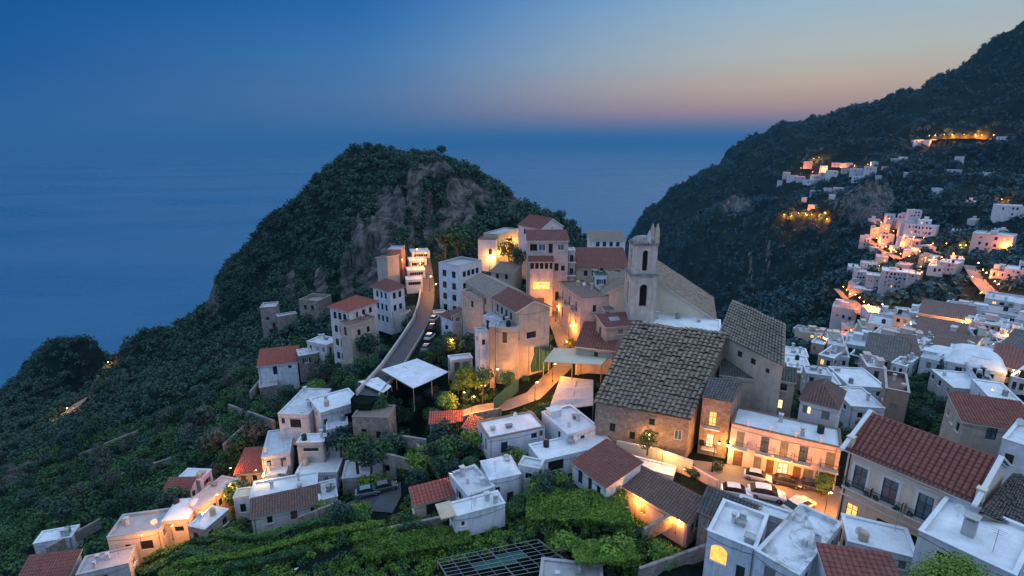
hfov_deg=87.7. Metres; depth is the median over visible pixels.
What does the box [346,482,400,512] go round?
path
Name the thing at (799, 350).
white roofed house
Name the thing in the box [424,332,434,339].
parked car
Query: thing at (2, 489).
tree
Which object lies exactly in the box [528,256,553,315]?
loggia wing
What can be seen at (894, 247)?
house
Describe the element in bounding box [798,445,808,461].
window
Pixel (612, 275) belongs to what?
grey house
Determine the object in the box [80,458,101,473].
tree
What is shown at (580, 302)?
pink house
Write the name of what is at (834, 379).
white roofed house
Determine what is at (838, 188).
house
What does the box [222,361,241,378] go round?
tree
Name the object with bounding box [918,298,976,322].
house
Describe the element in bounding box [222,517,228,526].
window
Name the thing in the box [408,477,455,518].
tiled shelter
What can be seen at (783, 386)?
window
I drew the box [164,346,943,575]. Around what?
garden undergrowth
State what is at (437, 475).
terrace wall
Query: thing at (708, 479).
parapet wall
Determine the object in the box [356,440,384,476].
tree
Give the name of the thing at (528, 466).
white house
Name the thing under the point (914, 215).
house
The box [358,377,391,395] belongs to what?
canopy
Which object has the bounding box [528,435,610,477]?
white house
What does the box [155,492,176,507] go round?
tree
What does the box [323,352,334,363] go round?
tree
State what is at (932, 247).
house
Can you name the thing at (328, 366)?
tree
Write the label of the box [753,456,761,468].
window
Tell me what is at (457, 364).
door
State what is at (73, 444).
tree
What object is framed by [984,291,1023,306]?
house
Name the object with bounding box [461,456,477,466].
tree
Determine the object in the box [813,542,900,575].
tiled roof
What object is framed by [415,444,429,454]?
bush
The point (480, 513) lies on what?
white shed
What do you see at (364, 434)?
tree
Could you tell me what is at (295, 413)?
white house
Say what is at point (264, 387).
retaining wall
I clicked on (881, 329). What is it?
house
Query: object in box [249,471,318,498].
white house
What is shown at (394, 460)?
terrace wall
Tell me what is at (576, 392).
net shelter
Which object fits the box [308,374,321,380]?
tree
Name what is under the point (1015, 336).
house
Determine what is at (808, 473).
window
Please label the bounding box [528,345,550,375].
scaffold net
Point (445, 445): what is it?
tree
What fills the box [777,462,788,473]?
window
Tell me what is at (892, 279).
house
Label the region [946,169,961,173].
house
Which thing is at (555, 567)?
house
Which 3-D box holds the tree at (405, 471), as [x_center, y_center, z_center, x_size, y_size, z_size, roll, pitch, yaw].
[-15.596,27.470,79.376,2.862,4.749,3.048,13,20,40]
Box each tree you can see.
[0,466,7,475]
[0,485,8,498]
[0,530,19,550]
[11,488,34,502]
[12,451,36,466]
[13,472,36,488]
[14,460,39,474]
[14,488,43,506]
[23,506,52,527]
[24,448,38,452]
[25,462,38,471]
[33,496,61,516]
[35,452,53,466]
[46,497,78,523]
[52,430,62,446]
[56,429,77,444]
[56,474,74,492]
[59,447,78,460]
[63,437,82,456]
[65,483,86,497]
[77,423,98,442]
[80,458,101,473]
[85,413,102,427]
[89,441,109,455]
[89,465,105,478]
[90,479,103,490]
[96,446,112,457]
[96,455,116,468]
[99,498,121,517]
[100,469,120,486]
[102,475,118,491]
[110,443,127,454]
[114,485,142,512]
[118,440,130,452]
[122,458,152,483]
[126,436,148,448]
[127,452,140,463]
[132,438,146,450]
[136,446,153,457]
[138,490,156,505]
[140,438,155,448]
[146,427,159,437]
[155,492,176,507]
[158,405,180,420]
[159,410,174,425]
[160,486,189,498]
[173,429,198,452]
[174,403,190,416]
[176,422,194,436]
[177,398,190,405]
[181,406,199,427]
[184,401,221,426]
[190,396,202,407]
[192,431,210,453]
[194,425,203,433]
[198,427,229,449]
[199,390,219,405]
[203,379,223,393]
[208,462,220,480]
[220,373,237,385]
[221,481,250,505]
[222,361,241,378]
[224,479,252,496]
[227,431,252,455]
[228,382,247,395]
[229,365,248,380]
[229,386,248,399]
[234,394,248,406]
[236,436,254,449]
[237,415,268,446]
[239,399,251,411]
[243,413,257,425]
[245,390,262,402]
[264,393,284,417]
[268,384,289,403]
[279,384,297,398]
[285,204,293,211]
[287,335,306,347]
[305,379,320,387]
[307,378,326,387]
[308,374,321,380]
[309,357,324,373]
[310,364,328,378]
[312,381,325,387]
[313,499,330,510]
[319,362,336,379]
[319,384,334,391]
[322,424,352,458]
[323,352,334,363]
[327,379,336,390]
[327,500,354,525]
[328,514,347,526]
[333,362,342,367]
[336,433,371,473]
[342,373,361,388]
[347,364,363,377]
[347,432,375,463]
[347,508,359,522]
[350,145,359,152]
[351,381,360,393]
[352,355,370,373]
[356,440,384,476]
[356,475,373,487]
[357,365,371,373]
[362,142,372,149]
[365,437,397,476]
[367,359,380,369]
[370,471,390,483]
[375,143,383,149]
[379,430,407,451]
[387,145,394,150]
[397,465,408,474]
[397,469,409,479]
[403,468,429,486]
[404,447,421,464]
[408,452,430,476]
[422,406,439,422]
[422,441,441,461]
[427,433,439,444]
[428,417,458,441]
[428,453,450,478]
[430,337,448,361]
[431,227,453,258]
[432,390,444,410]
[434,434,459,456]
[434,452,453,470]
[436,145,446,155]
[437,391,459,409]
[441,220,477,256]
[441,337,455,354]
[443,457,466,476]
[449,378,464,393]
[451,366,469,380]
[452,436,471,456]
[456,340,470,352]
[459,365,475,378]
[459,430,481,450]
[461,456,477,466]
[462,377,473,387]
[466,338,474,358]
[469,167,480,176]
[471,365,493,402]
[497,236,517,261]
[498,370,515,385]
[502,445,518,458]
[506,447,527,465]
[510,247,525,264]
[513,491,529,502]
[524,476,548,500]
[529,468,555,495]
[532,402,549,421]
[549,529,580,556]
[552,470,569,485]
[553,209,566,219]
[558,479,575,491]
[566,219,576,224]
[637,429,658,455]
[793,390,798,400]
[797,342,807,349]
[813,470,835,496]
[905,546,996,575]
[906,406,915,415]
[915,382,925,392]
[931,395,947,412]
[936,354,944,369]
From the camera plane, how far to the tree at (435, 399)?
90.69 m
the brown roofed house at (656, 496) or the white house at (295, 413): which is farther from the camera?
the white house at (295, 413)
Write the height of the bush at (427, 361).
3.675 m
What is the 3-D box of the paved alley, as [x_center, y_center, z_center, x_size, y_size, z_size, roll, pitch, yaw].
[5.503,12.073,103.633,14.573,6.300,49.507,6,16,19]
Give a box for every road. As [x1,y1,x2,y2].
[358,258,434,395]
[834,288,868,318]
[867,240,901,258]
[963,265,997,293]
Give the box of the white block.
[438,256,481,310]
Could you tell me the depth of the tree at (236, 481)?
83.30 m
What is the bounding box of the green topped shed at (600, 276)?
[593,267,607,287]
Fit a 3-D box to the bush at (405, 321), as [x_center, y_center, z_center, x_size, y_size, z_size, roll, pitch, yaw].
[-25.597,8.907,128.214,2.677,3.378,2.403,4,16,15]
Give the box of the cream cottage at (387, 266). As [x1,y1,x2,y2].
[375,254,399,282]
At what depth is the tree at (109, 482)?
99.16 m
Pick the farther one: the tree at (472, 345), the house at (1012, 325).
the house at (1012, 325)
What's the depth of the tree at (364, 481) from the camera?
78.44 m
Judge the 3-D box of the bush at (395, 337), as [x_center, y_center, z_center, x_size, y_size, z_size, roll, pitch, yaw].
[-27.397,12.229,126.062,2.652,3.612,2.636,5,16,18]
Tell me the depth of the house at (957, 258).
239.18 m
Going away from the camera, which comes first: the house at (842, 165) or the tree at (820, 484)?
the tree at (820, 484)
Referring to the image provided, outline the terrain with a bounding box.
[0,20,1023,575]
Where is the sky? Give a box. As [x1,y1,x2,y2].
[0,0,1023,145]
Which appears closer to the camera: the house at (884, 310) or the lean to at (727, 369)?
the lean to at (727, 369)
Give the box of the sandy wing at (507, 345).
[495,316,519,383]
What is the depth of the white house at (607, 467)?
67.26 m
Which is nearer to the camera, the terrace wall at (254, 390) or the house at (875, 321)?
the terrace wall at (254, 390)
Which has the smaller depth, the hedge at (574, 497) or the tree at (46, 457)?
the hedge at (574, 497)
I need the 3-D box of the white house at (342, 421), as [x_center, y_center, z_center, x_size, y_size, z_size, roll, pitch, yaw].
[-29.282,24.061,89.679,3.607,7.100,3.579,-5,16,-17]
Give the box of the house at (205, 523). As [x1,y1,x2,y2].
[187,505,230,544]
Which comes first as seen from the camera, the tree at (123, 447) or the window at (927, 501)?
the window at (927, 501)
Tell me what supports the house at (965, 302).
on the terrain
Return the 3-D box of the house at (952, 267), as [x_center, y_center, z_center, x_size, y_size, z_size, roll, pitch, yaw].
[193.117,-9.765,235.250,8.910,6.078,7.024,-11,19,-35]
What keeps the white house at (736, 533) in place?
on the terrain
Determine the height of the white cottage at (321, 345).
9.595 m
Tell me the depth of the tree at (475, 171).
194.11 m
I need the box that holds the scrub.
[0,283,529,575]
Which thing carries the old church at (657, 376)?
on the terrain
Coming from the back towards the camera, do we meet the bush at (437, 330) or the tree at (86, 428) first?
the tree at (86, 428)
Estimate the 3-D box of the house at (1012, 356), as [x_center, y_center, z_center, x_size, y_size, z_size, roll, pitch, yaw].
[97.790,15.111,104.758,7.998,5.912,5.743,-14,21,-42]
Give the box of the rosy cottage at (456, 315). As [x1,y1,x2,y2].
[449,306,461,338]
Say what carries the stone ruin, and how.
on the terrain
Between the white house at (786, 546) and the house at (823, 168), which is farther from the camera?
the house at (823, 168)
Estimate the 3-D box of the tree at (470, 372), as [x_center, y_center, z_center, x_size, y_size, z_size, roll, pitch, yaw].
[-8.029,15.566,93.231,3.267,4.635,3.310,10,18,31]
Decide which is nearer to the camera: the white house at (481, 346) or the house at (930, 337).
the white house at (481, 346)
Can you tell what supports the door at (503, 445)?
in the white house at (522, 430)
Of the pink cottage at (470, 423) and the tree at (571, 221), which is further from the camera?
the tree at (571, 221)
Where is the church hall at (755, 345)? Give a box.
[719,300,785,414]
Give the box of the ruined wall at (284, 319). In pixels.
[276,311,297,333]
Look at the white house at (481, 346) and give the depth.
92.16 m
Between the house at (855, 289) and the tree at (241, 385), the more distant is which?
the house at (855, 289)
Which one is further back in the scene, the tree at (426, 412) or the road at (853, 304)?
the road at (853, 304)
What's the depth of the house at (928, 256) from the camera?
260.43 m
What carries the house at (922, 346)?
on the terrain
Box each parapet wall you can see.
[356,256,420,395]
[378,330,424,396]
[462,407,501,422]
[616,440,692,476]
[638,543,705,575]
[642,514,672,538]
[692,466,718,487]
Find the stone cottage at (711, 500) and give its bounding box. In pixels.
[696,485,762,545]
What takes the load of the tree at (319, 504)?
on the terrain
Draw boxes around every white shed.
[296,429,328,463]
[373,459,396,478]
[435,490,505,536]
[439,311,452,336]
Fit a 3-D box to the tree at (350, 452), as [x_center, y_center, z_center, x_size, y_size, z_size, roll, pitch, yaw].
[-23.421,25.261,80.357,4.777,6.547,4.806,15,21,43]
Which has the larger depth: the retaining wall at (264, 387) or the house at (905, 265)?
the house at (905, 265)
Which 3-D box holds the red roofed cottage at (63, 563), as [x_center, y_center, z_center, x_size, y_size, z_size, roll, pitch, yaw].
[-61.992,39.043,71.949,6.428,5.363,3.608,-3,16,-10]
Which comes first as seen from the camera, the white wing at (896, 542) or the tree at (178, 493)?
the white wing at (896, 542)
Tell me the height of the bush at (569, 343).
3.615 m
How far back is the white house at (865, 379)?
103.85 m
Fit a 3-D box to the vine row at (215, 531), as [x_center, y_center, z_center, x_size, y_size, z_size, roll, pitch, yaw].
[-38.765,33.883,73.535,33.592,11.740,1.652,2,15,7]
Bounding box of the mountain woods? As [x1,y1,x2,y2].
[572,24,1023,365]
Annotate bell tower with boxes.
[623,223,659,321]
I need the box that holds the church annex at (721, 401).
[697,377,744,458]
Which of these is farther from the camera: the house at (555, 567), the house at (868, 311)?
the house at (868, 311)
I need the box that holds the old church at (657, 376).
[593,321,727,457]
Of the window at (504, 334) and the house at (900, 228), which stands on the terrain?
the house at (900, 228)
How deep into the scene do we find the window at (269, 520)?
75.30 m
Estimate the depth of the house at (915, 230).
354.97 m
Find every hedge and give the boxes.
[362,525,471,565]
[506,492,561,518]
[525,485,632,528]
[569,536,640,567]
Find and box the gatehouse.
[447,353,472,380]
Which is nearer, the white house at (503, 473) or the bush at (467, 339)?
the white house at (503, 473)
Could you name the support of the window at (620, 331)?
in the lean to at (612, 326)
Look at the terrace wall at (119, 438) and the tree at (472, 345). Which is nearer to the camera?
the tree at (472, 345)
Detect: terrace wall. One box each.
[45,518,101,552]
[78,430,138,455]
[113,457,172,482]
[222,424,249,452]
[228,404,275,428]
[249,381,258,398]
[297,500,340,521]
[379,516,442,534]
[381,452,427,471]
[388,433,426,448]
[415,443,441,479]
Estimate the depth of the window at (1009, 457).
61.67 m
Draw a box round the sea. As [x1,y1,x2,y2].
[0,145,735,387]
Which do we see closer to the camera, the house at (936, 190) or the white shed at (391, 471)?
the white shed at (391, 471)
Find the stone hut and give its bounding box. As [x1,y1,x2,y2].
[296,348,317,381]
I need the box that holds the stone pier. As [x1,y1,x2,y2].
[489,323,495,387]
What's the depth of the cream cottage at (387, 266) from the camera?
141.85 m
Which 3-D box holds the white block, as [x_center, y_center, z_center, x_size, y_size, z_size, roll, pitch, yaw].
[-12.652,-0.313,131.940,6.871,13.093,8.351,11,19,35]
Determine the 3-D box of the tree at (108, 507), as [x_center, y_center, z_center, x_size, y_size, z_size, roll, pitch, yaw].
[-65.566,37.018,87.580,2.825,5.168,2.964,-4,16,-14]
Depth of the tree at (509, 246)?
141.69 m
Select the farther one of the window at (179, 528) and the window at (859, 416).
the window at (859, 416)
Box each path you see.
[63,389,100,414]
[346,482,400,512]
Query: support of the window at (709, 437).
in the church annex at (721, 401)
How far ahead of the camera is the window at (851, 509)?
58.59 m
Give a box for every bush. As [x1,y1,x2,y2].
[344,500,372,523]
[355,333,382,356]
[368,357,382,363]
[373,392,387,409]
[376,344,389,356]
[385,512,402,526]
[388,396,402,412]
[391,333,399,341]
[396,407,413,422]
[396,511,423,532]
[397,427,410,434]
[401,318,409,325]
[408,394,424,410]
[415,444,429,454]
[422,357,432,363]
[423,386,438,398]
[427,348,438,358]
[435,325,440,334]
[436,331,460,347]
[458,332,474,343]
[563,337,575,347]
[595,531,634,569]
[648,538,680,570]
[683,465,699,478]
[711,460,724,470]
[916,407,936,425]
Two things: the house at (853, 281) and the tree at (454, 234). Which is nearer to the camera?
the tree at (454, 234)
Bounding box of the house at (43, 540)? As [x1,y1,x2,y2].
[32,524,83,553]
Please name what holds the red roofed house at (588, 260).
on the terrain
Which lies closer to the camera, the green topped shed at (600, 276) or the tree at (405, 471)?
the tree at (405, 471)
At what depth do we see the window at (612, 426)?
75.85 m
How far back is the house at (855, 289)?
277.37 m
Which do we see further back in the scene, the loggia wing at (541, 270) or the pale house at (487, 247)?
the pale house at (487, 247)
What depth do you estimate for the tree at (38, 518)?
91.46 m
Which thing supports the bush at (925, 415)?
on the terrain
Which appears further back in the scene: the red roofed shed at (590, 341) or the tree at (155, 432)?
the tree at (155, 432)
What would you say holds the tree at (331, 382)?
on the terrain
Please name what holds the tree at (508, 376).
on the terrain
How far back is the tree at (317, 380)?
105.16 m
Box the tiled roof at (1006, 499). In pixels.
[977,473,1023,523]
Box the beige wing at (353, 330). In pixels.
[339,312,377,363]
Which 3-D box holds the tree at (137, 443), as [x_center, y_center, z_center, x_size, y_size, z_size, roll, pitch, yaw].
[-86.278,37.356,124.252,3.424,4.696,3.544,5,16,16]
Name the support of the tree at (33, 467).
on the terrain
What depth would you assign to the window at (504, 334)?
91.44 m
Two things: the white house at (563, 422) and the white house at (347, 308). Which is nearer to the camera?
the white house at (563, 422)
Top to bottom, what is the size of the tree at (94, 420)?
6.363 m
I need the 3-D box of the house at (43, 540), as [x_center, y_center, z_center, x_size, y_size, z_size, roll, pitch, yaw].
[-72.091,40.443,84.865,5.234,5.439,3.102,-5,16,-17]
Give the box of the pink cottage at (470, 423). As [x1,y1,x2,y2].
[461,414,484,444]
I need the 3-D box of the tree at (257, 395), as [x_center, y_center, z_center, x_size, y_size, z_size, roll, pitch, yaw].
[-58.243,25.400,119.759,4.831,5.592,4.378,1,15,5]
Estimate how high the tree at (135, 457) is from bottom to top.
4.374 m
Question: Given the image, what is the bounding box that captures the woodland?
[0,142,586,462]
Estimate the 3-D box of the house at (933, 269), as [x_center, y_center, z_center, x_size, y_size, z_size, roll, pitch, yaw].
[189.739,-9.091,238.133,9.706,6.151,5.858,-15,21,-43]
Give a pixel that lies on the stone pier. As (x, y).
(492, 355)
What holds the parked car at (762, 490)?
on the square pavement
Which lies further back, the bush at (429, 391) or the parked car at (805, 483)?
the bush at (429, 391)
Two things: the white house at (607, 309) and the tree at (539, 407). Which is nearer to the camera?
the tree at (539, 407)
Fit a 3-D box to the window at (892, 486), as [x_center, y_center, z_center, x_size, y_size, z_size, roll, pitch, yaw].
[38.937,20.823,55.003,0.400,3.210,2.250,-11,19,-34]
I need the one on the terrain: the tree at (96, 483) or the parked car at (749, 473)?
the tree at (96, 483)
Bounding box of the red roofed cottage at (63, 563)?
[18,549,82,575]
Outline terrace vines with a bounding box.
[156,476,655,575]
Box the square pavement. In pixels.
[693,460,840,518]
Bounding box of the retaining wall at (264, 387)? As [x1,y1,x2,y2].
[258,380,278,399]
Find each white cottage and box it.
[75,543,139,575]
[307,333,333,363]
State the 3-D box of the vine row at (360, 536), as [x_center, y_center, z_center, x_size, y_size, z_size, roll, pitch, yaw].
[-16.295,29.465,63.388,5.481,1.907,1.615,-3,16,-9]
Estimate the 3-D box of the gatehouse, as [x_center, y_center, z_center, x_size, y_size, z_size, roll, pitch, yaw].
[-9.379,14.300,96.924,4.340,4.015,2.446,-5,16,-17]
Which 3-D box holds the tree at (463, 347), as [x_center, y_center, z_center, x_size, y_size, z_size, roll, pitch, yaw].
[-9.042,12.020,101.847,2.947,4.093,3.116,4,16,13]
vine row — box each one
[134,544,219,575]
[142,509,371,564]
[149,506,330,557]
[180,519,385,567]
[222,546,303,571]
[302,501,369,522]
[350,525,397,544]
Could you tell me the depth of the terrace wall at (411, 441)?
80.73 m
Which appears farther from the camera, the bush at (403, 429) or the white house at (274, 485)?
the bush at (403, 429)
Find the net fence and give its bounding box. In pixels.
[494,379,518,407]
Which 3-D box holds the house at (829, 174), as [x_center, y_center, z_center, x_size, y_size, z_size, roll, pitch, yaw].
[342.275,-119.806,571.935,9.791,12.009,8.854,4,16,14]
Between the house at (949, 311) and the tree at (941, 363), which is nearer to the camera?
the tree at (941, 363)
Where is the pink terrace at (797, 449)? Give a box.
[727,407,841,489]
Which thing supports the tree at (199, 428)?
on the terrain
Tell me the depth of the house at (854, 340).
128.46 m
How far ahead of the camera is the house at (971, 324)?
133.65 m
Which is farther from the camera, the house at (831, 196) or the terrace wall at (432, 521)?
the house at (831, 196)
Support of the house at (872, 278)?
on the terrain
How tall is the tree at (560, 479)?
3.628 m
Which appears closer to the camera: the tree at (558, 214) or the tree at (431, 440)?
the tree at (431, 440)
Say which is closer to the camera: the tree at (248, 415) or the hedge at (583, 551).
the hedge at (583, 551)
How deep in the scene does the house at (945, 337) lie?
118.59 m
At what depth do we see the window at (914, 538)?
54.03 m
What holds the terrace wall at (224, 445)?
on the terrain
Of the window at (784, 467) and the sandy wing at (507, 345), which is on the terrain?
the sandy wing at (507, 345)
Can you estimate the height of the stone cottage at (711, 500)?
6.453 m
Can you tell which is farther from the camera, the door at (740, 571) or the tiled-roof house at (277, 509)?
the tiled-roof house at (277, 509)
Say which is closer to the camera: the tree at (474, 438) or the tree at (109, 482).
the tree at (474, 438)
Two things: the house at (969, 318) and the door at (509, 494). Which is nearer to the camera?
the door at (509, 494)
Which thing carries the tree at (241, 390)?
on the terrain
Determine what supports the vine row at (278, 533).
on the terrain
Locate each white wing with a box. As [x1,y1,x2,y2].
[481,306,506,348]
[838,511,914,575]
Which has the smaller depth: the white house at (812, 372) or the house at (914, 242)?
the white house at (812, 372)
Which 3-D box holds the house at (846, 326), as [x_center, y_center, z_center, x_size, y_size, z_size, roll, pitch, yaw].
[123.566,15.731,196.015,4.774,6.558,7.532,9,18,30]
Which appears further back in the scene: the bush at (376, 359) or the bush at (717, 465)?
the bush at (376, 359)
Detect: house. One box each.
[32,524,83,553]
[106,508,169,562]
[161,498,197,545]
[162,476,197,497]
[178,468,212,492]
[187,505,230,544]
[188,475,238,517]
[233,446,263,484]
[233,486,251,519]
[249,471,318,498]
[249,483,320,531]
[259,301,279,337]
[261,428,296,474]
[262,458,288,479]
[277,386,330,444]
[295,454,346,488]
[309,388,353,435]
[318,478,337,504]
[326,410,348,455]
[327,295,379,365]
[352,405,397,457]
[370,278,406,334]
[387,245,405,281]
[428,410,463,433]
[448,464,495,499]
[462,286,485,337]
[464,272,524,313]
[475,327,488,383]
[477,411,544,458]
[478,236,497,270]
[480,454,521,505]
[484,227,517,262]
[489,261,522,288]
[491,287,551,377]
[517,214,563,279]
[518,455,544,492]
[526,229,569,310]
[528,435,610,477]
[539,547,602,575]
[541,404,595,442]
[557,280,608,347]
[567,247,575,280]
[570,438,643,509]
[574,247,627,282]
[587,230,626,250]
[590,271,620,285]
[602,306,612,312]
[621,465,701,547]
[703,498,768,575]
[752,503,842,575]
[776,366,796,417]
[782,172,790,179]
[785,343,808,358]
[785,354,809,365]
[786,175,797,182]
[786,360,805,390]
[794,325,824,340]
[795,176,804,182]
[797,378,846,427]
[799,365,832,392]
[802,179,815,185]
[803,161,812,168]
[807,204,817,210]
[810,175,817,182]
[810,327,832,354]
[817,172,824,181]
[817,343,846,367]
[819,165,827,171]
[825,170,837,180]
[826,329,844,347]
[828,366,881,399]
[829,194,835,199]
[829,299,857,329]
[831,163,839,166]
[831,372,841,385]
[833,187,843,189]
[836,343,849,366]
[836,409,1010,545]
[839,163,847,167]
[839,384,885,430]
[840,321,855,332]
[840,331,846,340]
[841,168,849,174]
[845,326,871,353]
[847,263,858,272]
[847,278,860,290]
[848,285,876,297]
[848,346,864,366]
[849,168,863,176]
[851,176,862,182]
[852,267,866,285]
[856,318,867,331]
[857,170,863,175]
[857,351,886,382]
[858,234,871,248]
[859,260,877,268]
[860,305,879,320]
[863,166,876,177]
[864,332,910,369]
[865,272,879,286]
[867,314,903,331]
[868,216,879,224]
[869,225,878,238]
[869,245,883,252]
[870,161,878,166]
[874,325,917,338]
[875,252,888,264]
[877,232,894,246]
[877,267,910,297]
[878,221,893,233]
[878,305,894,316]
[878,365,909,422]
[883,213,895,221]
[887,217,896,228]
[889,245,904,252]
[890,352,919,375]
[892,309,913,327]
[894,306,909,313]
[894,332,921,367]
[895,212,905,228]
[895,234,912,247]
[895,261,913,269]
[896,219,913,236]
[902,223,939,237]
[902,247,921,257]
[904,269,923,287]
[905,209,921,222]
[905,321,916,327]
[907,316,917,323]
[908,304,918,316]
[908,330,925,345]
[909,237,923,247]
[909,494,1023,575]
[911,140,922,146]
[915,316,968,336]
[917,216,931,225]
[917,252,940,267]
[917,336,932,353]
[917,344,952,373]
[918,244,936,252]
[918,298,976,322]
[918,330,933,340]
[923,140,931,146]
[926,259,943,276]
[926,329,982,346]
[927,367,970,397]
[931,188,942,193]
[937,258,963,274]
[939,391,1023,456]
[943,343,1007,383]
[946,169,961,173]
[947,299,969,304]
[950,255,964,267]
[950,325,958,331]
[954,156,964,163]
[957,315,974,323]
[964,362,993,380]
[967,216,979,225]
[968,230,1016,254]
[968,319,978,329]
[968,325,998,346]
[969,301,1018,321]
[969,378,1023,404]
[972,313,1009,331]
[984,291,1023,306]
[984,342,995,348]
[985,329,996,336]
[989,263,1006,278]
[990,203,1023,222]
[993,342,1023,383]
[994,227,1008,232]
[994,329,1009,340]
[996,136,1007,141]
[1000,319,1022,332]
[1002,265,1023,279]
[1003,328,1023,346]
[1008,365,1023,394]
[1012,301,1023,313]
[1014,310,1023,326]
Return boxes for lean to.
[595,312,642,352]
[718,358,754,408]
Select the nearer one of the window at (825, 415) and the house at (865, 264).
the window at (825, 415)
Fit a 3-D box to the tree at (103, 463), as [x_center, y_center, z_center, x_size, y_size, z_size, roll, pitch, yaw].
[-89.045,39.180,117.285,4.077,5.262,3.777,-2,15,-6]
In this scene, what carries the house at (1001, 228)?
on the terrain
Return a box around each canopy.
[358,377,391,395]
[380,359,448,411]
[543,348,607,384]
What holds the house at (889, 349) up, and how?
on the terrain
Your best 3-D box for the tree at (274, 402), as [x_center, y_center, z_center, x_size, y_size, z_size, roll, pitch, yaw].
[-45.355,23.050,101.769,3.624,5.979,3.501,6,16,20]
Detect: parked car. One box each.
[355,484,380,497]
[373,479,397,491]
[420,343,430,351]
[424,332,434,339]
[427,323,437,329]
[429,315,438,321]
[720,481,753,497]
[743,467,771,483]
[747,482,786,503]
[772,472,801,489]
[781,494,816,510]
[798,477,828,494]
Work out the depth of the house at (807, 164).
642.43 m
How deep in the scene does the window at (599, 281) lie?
110.65 m
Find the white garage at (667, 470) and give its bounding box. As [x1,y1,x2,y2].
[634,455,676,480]
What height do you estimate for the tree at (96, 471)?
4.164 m
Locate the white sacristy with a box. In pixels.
[644,311,720,331]
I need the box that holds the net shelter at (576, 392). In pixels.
[550,376,593,417]
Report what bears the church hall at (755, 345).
on the terrain
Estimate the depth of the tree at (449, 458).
73.80 m
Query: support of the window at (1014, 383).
in the house at (1016, 381)
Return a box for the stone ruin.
[298,293,331,320]
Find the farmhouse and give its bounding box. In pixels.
[256,345,299,388]
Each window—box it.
[175,526,183,530]
[204,476,210,485]
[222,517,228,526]
[240,504,247,513]
[266,516,273,524]
[302,357,310,363]
[303,448,319,451]
[385,465,390,472]
[456,488,462,499]
[463,361,468,367]
[501,332,507,343]
[524,473,531,479]
[526,331,536,339]
[530,244,536,250]
[530,433,537,439]
[532,282,549,289]
[539,244,545,250]
[557,245,564,250]
[597,279,605,284]
[609,423,614,431]
[617,329,623,334]
[641,502,646,514]
[674,430,681,439]
[691,519,697,531]
[705,434,713,447]
[708,411,716,426]
[736,431,744,446]
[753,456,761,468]
[760,437,769,452]
[763,565,775,575]
[777,399,782,408]
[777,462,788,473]
[779,441,788,457]
[780,383,787,391]
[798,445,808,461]
[802,405,807,412]
[802,468,813,477]
[821,410,829,419]
[825,452,835,468]
[845,502,857,515]
[849,459,873,490]
[856,412,862,418]
[877,471,904,505]
[889,403,895,409]
[897,561,906,571]
[911,486,941,519]
[911,534,916,545]
[985,427,997,439]
[1005,453,1014,466]
[1011,381,1016,390]
[1018,383,1023,390]
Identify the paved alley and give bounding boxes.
[464,311,573,414]
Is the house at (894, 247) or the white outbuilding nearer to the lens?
the white outbuilding
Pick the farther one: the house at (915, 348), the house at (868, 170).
the house at (868, 170)
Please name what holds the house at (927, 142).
on the terrain
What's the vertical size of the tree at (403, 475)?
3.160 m
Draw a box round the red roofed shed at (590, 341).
[574,321,618,374]
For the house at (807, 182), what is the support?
on the terrain
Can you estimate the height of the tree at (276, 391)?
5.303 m
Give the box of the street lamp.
[711,440,720,471]
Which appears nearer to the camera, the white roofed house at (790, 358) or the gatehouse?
the gatehouse
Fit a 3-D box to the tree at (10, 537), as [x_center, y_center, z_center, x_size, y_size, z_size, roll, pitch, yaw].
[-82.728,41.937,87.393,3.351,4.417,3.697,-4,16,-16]
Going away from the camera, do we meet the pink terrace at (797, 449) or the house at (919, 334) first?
the pink terrace at (797, 449)
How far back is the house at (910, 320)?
149.82 m
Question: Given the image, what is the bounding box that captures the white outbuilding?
[739,494,791,538]
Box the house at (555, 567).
[539,547,602,575]
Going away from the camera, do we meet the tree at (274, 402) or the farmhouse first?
the tree at (274, 402)
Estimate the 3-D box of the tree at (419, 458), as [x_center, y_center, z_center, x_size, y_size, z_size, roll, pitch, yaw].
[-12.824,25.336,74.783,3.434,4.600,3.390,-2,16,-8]
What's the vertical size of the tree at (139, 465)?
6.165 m
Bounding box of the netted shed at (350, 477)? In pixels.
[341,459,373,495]
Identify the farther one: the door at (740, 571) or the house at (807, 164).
the house at (807, 164)
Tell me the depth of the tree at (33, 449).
140.32 m
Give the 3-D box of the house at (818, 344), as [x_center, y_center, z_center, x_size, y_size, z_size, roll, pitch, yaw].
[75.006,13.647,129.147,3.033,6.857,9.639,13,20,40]
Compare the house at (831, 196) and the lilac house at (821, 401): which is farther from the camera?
the house at (831, 196)
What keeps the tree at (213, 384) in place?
on the terrain
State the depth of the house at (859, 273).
287.30 m
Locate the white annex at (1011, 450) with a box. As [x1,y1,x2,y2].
[998,418,1023,485]
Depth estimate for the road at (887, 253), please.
345.20 m
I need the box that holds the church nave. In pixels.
[599,260,716,318]
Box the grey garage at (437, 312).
[433,309,444,325]
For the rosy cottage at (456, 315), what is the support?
on the terrain
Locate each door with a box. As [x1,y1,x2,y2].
[290,510,297,519]
[454,362,459,371]
[501,442,506,452]
[507,492,512,502]
[578,470,582,483]
[588,478,591,490]
[732,450,742,465]
[735,565,744,575]
[765,459,773,473]
[792,466,801,479]
[874,371,878,378]
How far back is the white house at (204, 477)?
91.18 m
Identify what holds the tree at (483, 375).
on the terrain
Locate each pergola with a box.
[392,305,419,332]
[437,539,564,575]

